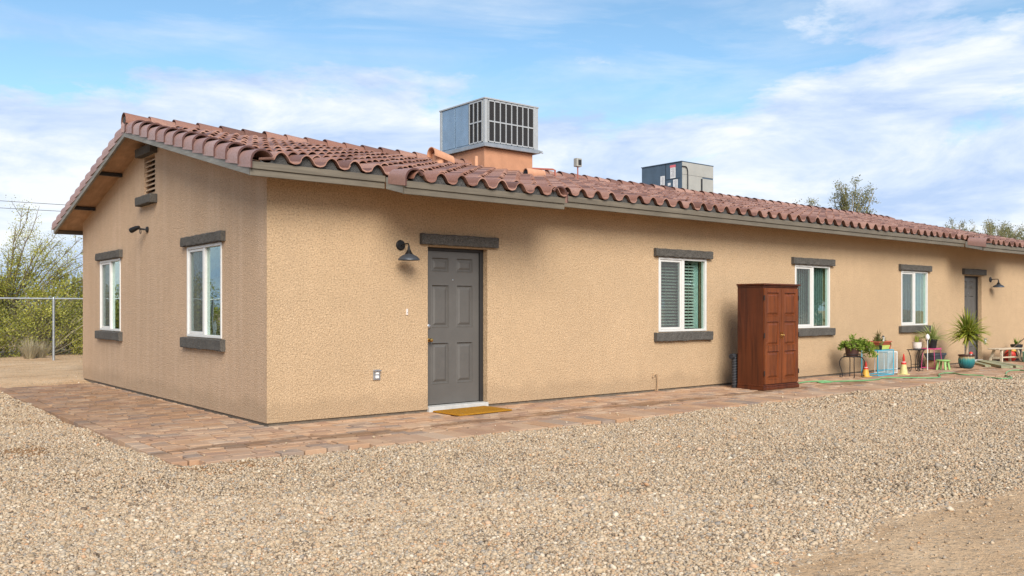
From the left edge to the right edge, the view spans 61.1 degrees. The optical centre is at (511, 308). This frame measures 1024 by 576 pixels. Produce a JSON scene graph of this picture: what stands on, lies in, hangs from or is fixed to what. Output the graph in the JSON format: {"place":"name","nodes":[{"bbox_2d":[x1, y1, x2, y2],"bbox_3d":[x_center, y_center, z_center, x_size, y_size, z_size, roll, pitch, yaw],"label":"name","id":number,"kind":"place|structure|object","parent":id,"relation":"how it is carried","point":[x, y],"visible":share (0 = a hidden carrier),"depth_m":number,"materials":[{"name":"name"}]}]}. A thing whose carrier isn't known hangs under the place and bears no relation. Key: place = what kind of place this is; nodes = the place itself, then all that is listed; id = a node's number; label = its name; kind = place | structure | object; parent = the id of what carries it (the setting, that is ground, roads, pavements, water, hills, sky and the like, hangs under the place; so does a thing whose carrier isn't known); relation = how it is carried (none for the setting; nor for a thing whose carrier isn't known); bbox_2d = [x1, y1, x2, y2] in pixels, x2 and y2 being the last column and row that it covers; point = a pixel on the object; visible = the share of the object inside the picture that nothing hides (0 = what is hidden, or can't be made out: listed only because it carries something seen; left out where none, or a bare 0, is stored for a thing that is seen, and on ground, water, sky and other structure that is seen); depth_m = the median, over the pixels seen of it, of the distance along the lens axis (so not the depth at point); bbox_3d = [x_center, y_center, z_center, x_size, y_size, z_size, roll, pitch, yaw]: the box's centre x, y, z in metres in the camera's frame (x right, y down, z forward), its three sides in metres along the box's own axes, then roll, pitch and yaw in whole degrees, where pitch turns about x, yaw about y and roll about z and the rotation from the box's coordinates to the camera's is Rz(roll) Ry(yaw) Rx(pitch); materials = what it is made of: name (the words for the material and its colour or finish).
{"place":"outdoors","nodes":[
{"label":"outdoors","id":0,"kind":"place"},
{"bbox_2d":[14,335,44,358],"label":"dry grass","id":1,"kind":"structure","parent":0,"point":[29,353],"depth_m":22.88,"materials":[{"name":"beige plant"}]},
{"bbox_2d":[34,339,51,357],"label":"dry grass","id":2,"kind":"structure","parent":0,"point":[41,353],"depth_m":23.31,"materials":[{"name":"beige plant"}]},
{"bbox_2d":[0,358,1023,465],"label":"paver path","id":3,"kind":"structure","parent":0,"point":[172,433],"depth_m":10.65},
{"bbox_2d":[433,406,511,415],"bbox_3d":[-0.510,1.331,11.288,0.880,0.022,0.560,0,0,-42],"label":"door mat","id":4,"kind":"object","parent":3,"relation":"on","point":[476,410],"depth_m":11.22,"materials":[{"name":"fabric"}]},
{"bbox_2d":[729,353,737,387],"bbox_3d":[3.793,1.063,14.690,0.266,0.604,0.113,0,0,-28],"label":"pipe","id":5,"kind":"object","parent":3,"relation":"on","point":[734,366],"visible":0.96,"depth_m":14.64,"materials":[{"name":"plastic"}]},
{"bbox_2d":[736,283,800,390],"bbox_3d":[4.348,0.468,14.683,1.056,1.755,0.561,0,0,-39],"label":"armoire","id":6,"kind":"object","parent":3,"relation":"on","point":[768,334],"visible":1,"depth_m":14.43,"materials":[{"name":"brown wood"}]},
{"bbox_2d":[763,288,782,384],"bbox_3d":[4.311,0.455,14.327,0.498,1.580,0.057,0,0,-39],"label":"door","id":7,"kind":"structure","parent":6,"relation":"in","point":[772,297],"depth_m":14.33,"materials":[{"name":"brown wood"}]},
{"bbox_2d":[782,288,798,382],"bbox_3d":[4.703,0.455,14.647,0.498,1.580,0.057,0,0,-39],"label":"door","id":8,"kind":"structure","parent":6,"relation":"in","point":[790,370],"depth_m":14.65,"materials":[{"name":"brown wood"}]},
{"bbox_2d":[839,353,864,377],"bbox_3d":[6.640,1.116,16.951,0.396,0.465,0.318,0,0,-39],"label":"plant stand","id":9,"kind":"object","parent":3,"relation":"on","point":[854,363],"visible":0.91,"depth_m":16.94,"materials":[{"name":"black metal"}]},
{"bbox_2d":[837,333,877,357],"bbox_3d":[6.778,0.727,16.954,0.695,0.480,0.680,0,0,-39],"label":"potted plant","id":10,"kind":"object","parent":9,"relation":"on","point":[852,345],"visible":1,"depth_m":16.85,"materials":[{"name":"green plant"}]},
{"bbox_2d":[860,361,871,377],"bbox_3d":[6.928,1.188,16.993,0.161,0.314,0.161,0,0,-39],"label":"marker cone","id":11,"kind":"object","parent":3,"relation":"on","point":[866,372],"visible":1,"depth_m":16.95,"materials":[{"name":"yellow plastic"}]},
{"bbox_2d":[861,349,893,375],"bbox_3d":[7.379,1.085,17.516,0.637,0.514,0.357,0,0,-39],"label":"wire crate","id":12,"kind":"object","parent":3,"relation":"on","point":[881,354],"visible":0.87,"depth_m":17.44,"materials":[{"name":"metal"}]},
{"bbox_2d":[874,345,889,348],"bbox_3d":[7.453,0.781,17.537,0.360,0.085,0.200,0,0,-39],"label":"seed tray","id":13,"kind":"object","parent":12,"relation":"on","point":[883,346],"visible":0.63,"depth_m":17.44,"materials":[{"name":"plastic"}]},
{"bbox_2d":[868,329,891,344],"bbox_3d":[7.398,0.563,17.509,0.524,0.349,0.290,0,0,-39],"label":"planter tray","id":14,"kind":"object","parent":13,"relation":"on","point":[877,339],"visible":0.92,"depth_m":17.42,"materials":[{"name":"ceramic"}]},
{"bbox_2d":[874,351,896,373],"bbox_3d":[7.747,1.115,17.983,0.397,0.454,0.297,0,0,-39],"label":"wire rack","id":15,"kind":"object","parent":3,"relation":"on","point":[887,352],"visible":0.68,"depth_m":17.97,"materials":[{"name":"white metal"}]},
{"bbox_2d":[897,354,909,374],"bbox_3d":[7.942,1.133,17.601,0.179,0.424,0.179,0,0,-39],"label":"marker cone","id":16,"kind":"object","parent":3,"relation":"on","point":[903,369],"visible":1,"depth_m":17.56,"materials":[{"name":"plastic"}]},
{"bbox_2d":[799,369,1023,383],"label":"garden hose","id":17,"kind":"object","parent":3,"relation":"on","point":[823,381],"visible":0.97,"depth_m":16.64,"materials":[{"name":"green rubber"}]},
{"bbox_2d":[907,349,925,370],"bbox_3d":[8.680,1.108,18.532,0.540,0.474,0.250,0,0,-39],"label":"side table","id":18,"kind":"object","parent":3,"relation":"on","point":[915,364],"visible":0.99,"depth_m":18.53,"materials":[{"name":"black metal"}]},
{"bbox_2d":[912,336,921,348],"bbox_3d":[8.648,0.726,18.539,0.196,0.287,0.196,0,0,-39],"label":"potted plant","id":19,"kind":"object","parent":18,"relation":"on","point":[916,344],"visible":0.99,"depth_m":18.48,"materials":[{"name":"white plant"}]},
{"bbox_2d":[925,334,929,369],"bbox_3d":[9.039,0.960,18.883,0.090,0.810,0.090,0,0,-39],"label":"garden light","id":20,"kind":"object","parent":3,"relation":"on","point":[927,336],"visible":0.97,"depth_m":18.88,"materials":[{"name":"white metal"}]},
{"bbox_2d":[921,348,942,368],"bbox_3d":[9.337,1.112,19.307,0.372,0.467,0.313,0,0,-39],"label":"plant stand","id":21,"kind":"object","parent":3,"relation":"on","point":[929,349],"visible":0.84,"depth_m":19.20,"materials":[{"name":"pink metal"}]},
{"bbox_2d":[916,322,949,347],"bbox_3d":[9.339,0.581,19.299,0.982,0.635,0.954,0,0,-39],"label":"spider plant","id":22,"kind":"object","parent":21,"relation":"on","point":[932,341],"visible":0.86,"depth_m":19.23,"materials":[{"name":"green plant"}]},
{"bbox_2d":[925,360,943,368],"bbox_3d":[9.481,1.250,19.464,0.340,0.190,0.260,0,0,-39],"label":"cardboard box","id":23,"kind":"object","parent":3,"relation":"on","point":[930,364],"visible":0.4,"depth_m":19.37,"materials":[{"name":"brown cardboard"}]},
{"bbox_2d":[924,353,946,359],"bbox_3d":[9.487,1.078,19.456,0.564,0.150,0.244,0,0,-39],"label":"planter trough","id":24,"kind":"object","parent":23,"relation":"on","point":[937,356],"visible":0.96,"depth_m":19.33,"materials":[{"name":"stone"}]},
{"bbox_2d":[935,359,950,369],"bbox_3d":[9.434,1.235,18.999,0.290,0.225,0.290,0,0,-39],"label":"step stool","id":25,"kind":"object","parent":3,"relation":"on","point":[944,361],"visible":0.99,"depth_m":18.98,"materials":[{"name":"green paint"}]},
{"bbox_2d":[944,308,992,368],"bbox_3d":[10.245,0.643,19.487,1.072,1.403,1.027,0,0,5],"label":"dracaena plant","id":26,"kind":"object","parent":3,"relation":"on","point":[967,332],"visible":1,"depth_m":19.39,"materials":[{"name":"green plant"}]},
{"bbox_2d":[975,361,990,366],"bbox_3d":[11.139,1.321,20.675,0.120,0.045,1.700,0,0,17],"label":"board","id":27,"kind":"object","parent":3,"relation":"on","point":[981,364],"visible":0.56,"depth_m":20.23,"materials":[{"name":"beige wood"}]},
{"bbox_2d":[977,360,1012,367],"bbox_3d":[11.381,1.313,20.537,0.240,0.060,2.250,0,0,15],"label":"board","id":28,"kind":"object","parent":3,"relation":"on","point":[996,364],"visible":0.85,"depth_m":20.15,"materials":[{"name":"beige wood"}]},
{"bbox_2d":[988,360,1022,367],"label":"board","id":29,"kind":"object","parent":3,"relation":"on","point":[1017,366],"visible":0.72,"depth_m":20.01,"materials":[{"name":"beige wood"}]},
{"bbox_2d":[988,347,1023,361],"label":"bench","id":30,"kind":"object","parent":3,"relation":"on","point":[1009,356],"visible":0.94,"depth_m":21.58,"materials":[{"name":"grey wood"}]},
{"bbox_2d":[1004,349,1015,360],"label":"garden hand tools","id":31,"kind":"object","parent":3,"relation":"on","point":[1013,351],"visible":0.46,"depth_m":22.22,"materials":[{"name":"red plastic"}]},
{"bbox_2d":[1010,338,1022,360],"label":"potted plant","id":32,"kind":"object","parent":3,"relation":"on","point":[1020,345],"visible":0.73,"depth_m":22.29,"materials":[{"name":"green plant"}]},
{"bbox_2d":[0,338,1023,575],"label":"dirt yard","id":33,"kind":"structure","parent":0,"point":[990,555],"depth_m":5.15,"materials":[{"name":"beige soil"}]},
{"bbox_2d":[0,292,23,355],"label":"shrub","id":34,"kind":"object","parent":33,"relation":"on","point":[2,339],"visible":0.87,"depth_m":23.74,"materials":[{"name":"green plant"}]},
{"bbox_2d":[0,253,48,351],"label":"shrub","id":35,"kind":"object","parent":33,"relation":"on","point":[10,296],"visible":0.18,"depth_m":25.15,"materials":[{"name":"green plant"}]},
{"bbox_2d":[0,271,82,357],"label":"shrub","id":36,"kind":"object","parent":33,"relation":"on","point":[41,328],"visible":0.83,"depth_m":24.57,"materials":[{"name":"green plant"}]},
{"bbox_2d":[0,297,82,359],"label":"chain link fence","id":37,"kind":"object","parent":33,"relation":"on","point":[53,346],"visible":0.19,"depth_m":22.60,"materials":[{"name":"grey metal"}]},
{"bbox_2d":[1,267,82,352],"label":"shrub","id":38,"kind":"object","parent":33,"relation":"on","point":[78,290],"visible":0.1,"depth_m":26.64,"materials":[{"name":"green plant"}]},
{"bbox_2d":[63,314,82,349],"bbox_3d":[-11.420,0.081,25.819,3.450,2.627,3.207,0,0,-39],"label":"shrub","id":39,"kind":"object","parent":33,"relation":"on","point":[75,330],"visible":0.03,"depth_m":25.20,"materials":[{"name":"green plant"}]},
{"bbox_2d":[0,354,1023,575],"bbox_3d":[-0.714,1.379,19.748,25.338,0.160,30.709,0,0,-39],"label":"gravel","id":40,"kind":"structure","parent":33,"relation":"on","point":[223,556],"depth_m":6.41,"materials":[{"name":"beige gravel"}]},
{"bbox_3d":[-40.479,-2.105,30.741,0.296,7.900,1.200,0,0,-39],"label":"utility pole","id":41,"kind":"object","parent":33,"relation":"on","visible":0},
{"bbox_2d":[8,201,62,204],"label":"power line","id":42,"kind":"object","parent":41,"relation":"attached to","point":[39,203],"visible":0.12,"depth_m":43.71,"materials":[{"name":"black metal"}]},
{"bbox_2d":[0,0,1023,307],"label":"sky","id":43,"kind":"structure","parent":0,"point":[786,100],"materials":[{"name":"blue"}]},
{"bbox_2d":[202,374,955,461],"bbox_3d":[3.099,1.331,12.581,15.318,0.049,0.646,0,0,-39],"label":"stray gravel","id":44,"kind":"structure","parent":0,"point":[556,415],"depth_m":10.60,"materials":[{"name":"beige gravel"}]},
{"label":"ground","id":45,"kind":"structure","parent":0,"visible":0},
{"bbox_2d":[0,197,82,353],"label":"palo verde tree","id":46,"kind":"object","parent":45,"relation":"on","point":[26,275],"visible":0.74,"depth_m":25.16,"materials":[{"name":"green plant"}]},
{"bbox_2d":[52,112,1023,426],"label":"house","id":47,"kind":"structure","parent":45,"relation":"on","point":[266,278],"depth_m":12.60,"materials":[{"name":"paint"}]},
{"bbox_2d":[95,249,122,340],"bbox_3d":[-6.898,-0.219,14.910,0.145,1.518,1.500,0,0,-39],"label":"window","id":48,"kind":"structure","parent":47,"relation":"in","point":[110,334],"depth_m":14.91,"materials":[{"name":"white plastic"}]},
{"bbox_2d":[129,226,148,233],"bbox_3d":[-5.700,-1.200,13.278,0.325,0.126,0.101,0,0,5],"label":"flood light","id":49,"kind":"object","parent":47,"relation":"attached to","point":[134,229],"visible":1,"depth_m":13.25,"materials":[{"name":"brown metal"}]},
{"bbox_2d":[180,230,225,350],"bbox_3d":[-4.049,-0.219,11.420,0.145,1.518,1.500,0,0,-39],"label":"window","id":50,"kind":"structure","parent":47,"relation":"in","point":[206,343],"depth_m":11.42,"materials":[{"name":"white plastic"}]},
{"bbox_2d":[373,369,381,379],"bbox_3d":[-1.670,0.825,10.756,0.100,0.130,0.052,0,0,-39],"label":"wall outlet","id":51,"kind":"object","parent":47,"relation":"attached to","point":[376,374],"depth_m":10.75,"materials":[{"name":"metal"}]},
{"bbox_2d":[396,240,419,260],"bbox_3d":[-1.308,-0.734,10.866,0.278,0.262,0.343,0,0,-39],"label":"wall lamp","id":52,"kind":"object","parent":47,"relation":"attached to","point":[408,255],"visible":1,"depth_m":10.82,"materials":[{"name":"grey metal"}]},
{"bbox_2d":[420,233,498,411],"bbox_3d":[-0.734,0.212,11.613,1.255,2.367,0.224,0,0,-39],"label":"door","id":53,"kind":"structure","parent":47,"relation":"in","point":[455,276],"depth_m":11.66,"materials":[{"name":"paint"}]},
{"bbox_2d":[439,97,542,154],"bbox_3d":[-0.430,-3.530,17.385,1.435,0.930,1.584,0,0,-39],"label":"air conditioner","id":54,"kind":"object","parent":47,"relation":"on","point":[488,122],"visible":0.85,"depth_m":16.84,"materials":[{"name":"white metal"}]},
{"bbox_2d":[574,158,581,178],"bbox_3d":[1.337,-2.780,17.627,0.140,0.530,0.106,0,0,-39],"label":"roof sensor","id":55,"kind":"object","parent":47,"relation":"on","point":[577,162],"visible":0.95,"depth_m":17.59,"materials":[{"name":"white plastic"}]},
{"bbox_2d":[641,161,713,191],"bbox_3d":[4.216,-3.193,22.096,1.248,0.834,1.363,0,0,-39],"label":"air conditioner","id":56,"kind":"object","parent":47,"relation":"on","point":[688,175],"visible":0.72,"depth_m":21.61,"materials":[{"name":"grey metal"}]},
{"bbox_2d":[654,248,712,341],"bbox_3d":[2.814,-0.219,14.522,1.455,1.518,0.256,0,0,-39],"label":"window","id":57,"kind":"structure","parent":47,"relation":"in","point":[664,333],"depth_m":14.50,"materials":[{"name":"white plastic"}]},
{"bbox_2d":[791,257,835,335],"bbox_3d":[5.840,-0.219,16.967,1.455,1.518,0.217,0,0,-39],"label":"window","id":58,"kind":"structure","parent":47,"relation":"in","point":[807,263],"depth_m":16.93,"materials":[{"name":"white plastic"}]},
{"bbox_2d":[899,264,931,332],"bbox_3d":[9.039,-0.219,19.578,1.455,1.518,0.217,0,0,-39],"label":"window","id":59,"kind":"structure","parent":47,"relation":"in","point":[905,327],"depth_m":19.54,"materials":[{"name":"white plastic"}]},
{"bbox_2d":[962,269,986,360],"bbox_3d":[11.380,0.212,21.502,1.250,2.367,0.224,0,0,-39],"label":"door","id":60,"kind":"structure","parent":47,"relation":"in","point":[970,282],"depth_m":21.66,"materials":[{"name":"paint"}]},
{"bbox_2d":[989,277,1003,286],"bbox_3d":[12.268,-0.664,21.948,0.278,0.262,0.343,0,0,-39],"label":"wall lamp","id":61,"kind":"object","parent":47,"relation":"attached to","point":[998,284],"visible":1,"depth_m":21.90,"materials":[{"name":"grey metal"}]},
{"bbox_2d":[796,197,820,205],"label":"mesquite tree","id":62,"kind":"object","parent":45,"relation":"on","point":[811,201],"visible":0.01,"depth_m":42.76,"materials":[{"name":"green plant"}]},
{"bbox_2d":[829,174,878,213],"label":"mesquite tree","id":63,"kind":"object","parent":45,"relation":"on","point":[846,206],"visible":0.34,"depth_m":43.81,"materials":[{"name":"green plant"}]},
{"bbox_2d":[943,217,977,231],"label":"mesquite tree","id":64,"kind":"object","parent":45,"relation":"on","point":[952,222],"visible":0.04,"depth_m":51.96,"materials":[{"name":"green plant"}]},
{"bbox_2d":[974,217,1023,239],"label":"mesquite tree","id":65,"kind":"object","parent":45,"relation":"on","point":[990,230],"visible":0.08,"depth_m":55.11,"materials":[{"name":"green plant"}]},
{"bbox_2d":[992,224,1023,239],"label":"mesquite tree","id":66,"kind":"object","parent":45,"relation":"on","point":[1011,230],"visible":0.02,"depth_m":58.91,"materials":[{"name":"green plant"}]}
]}

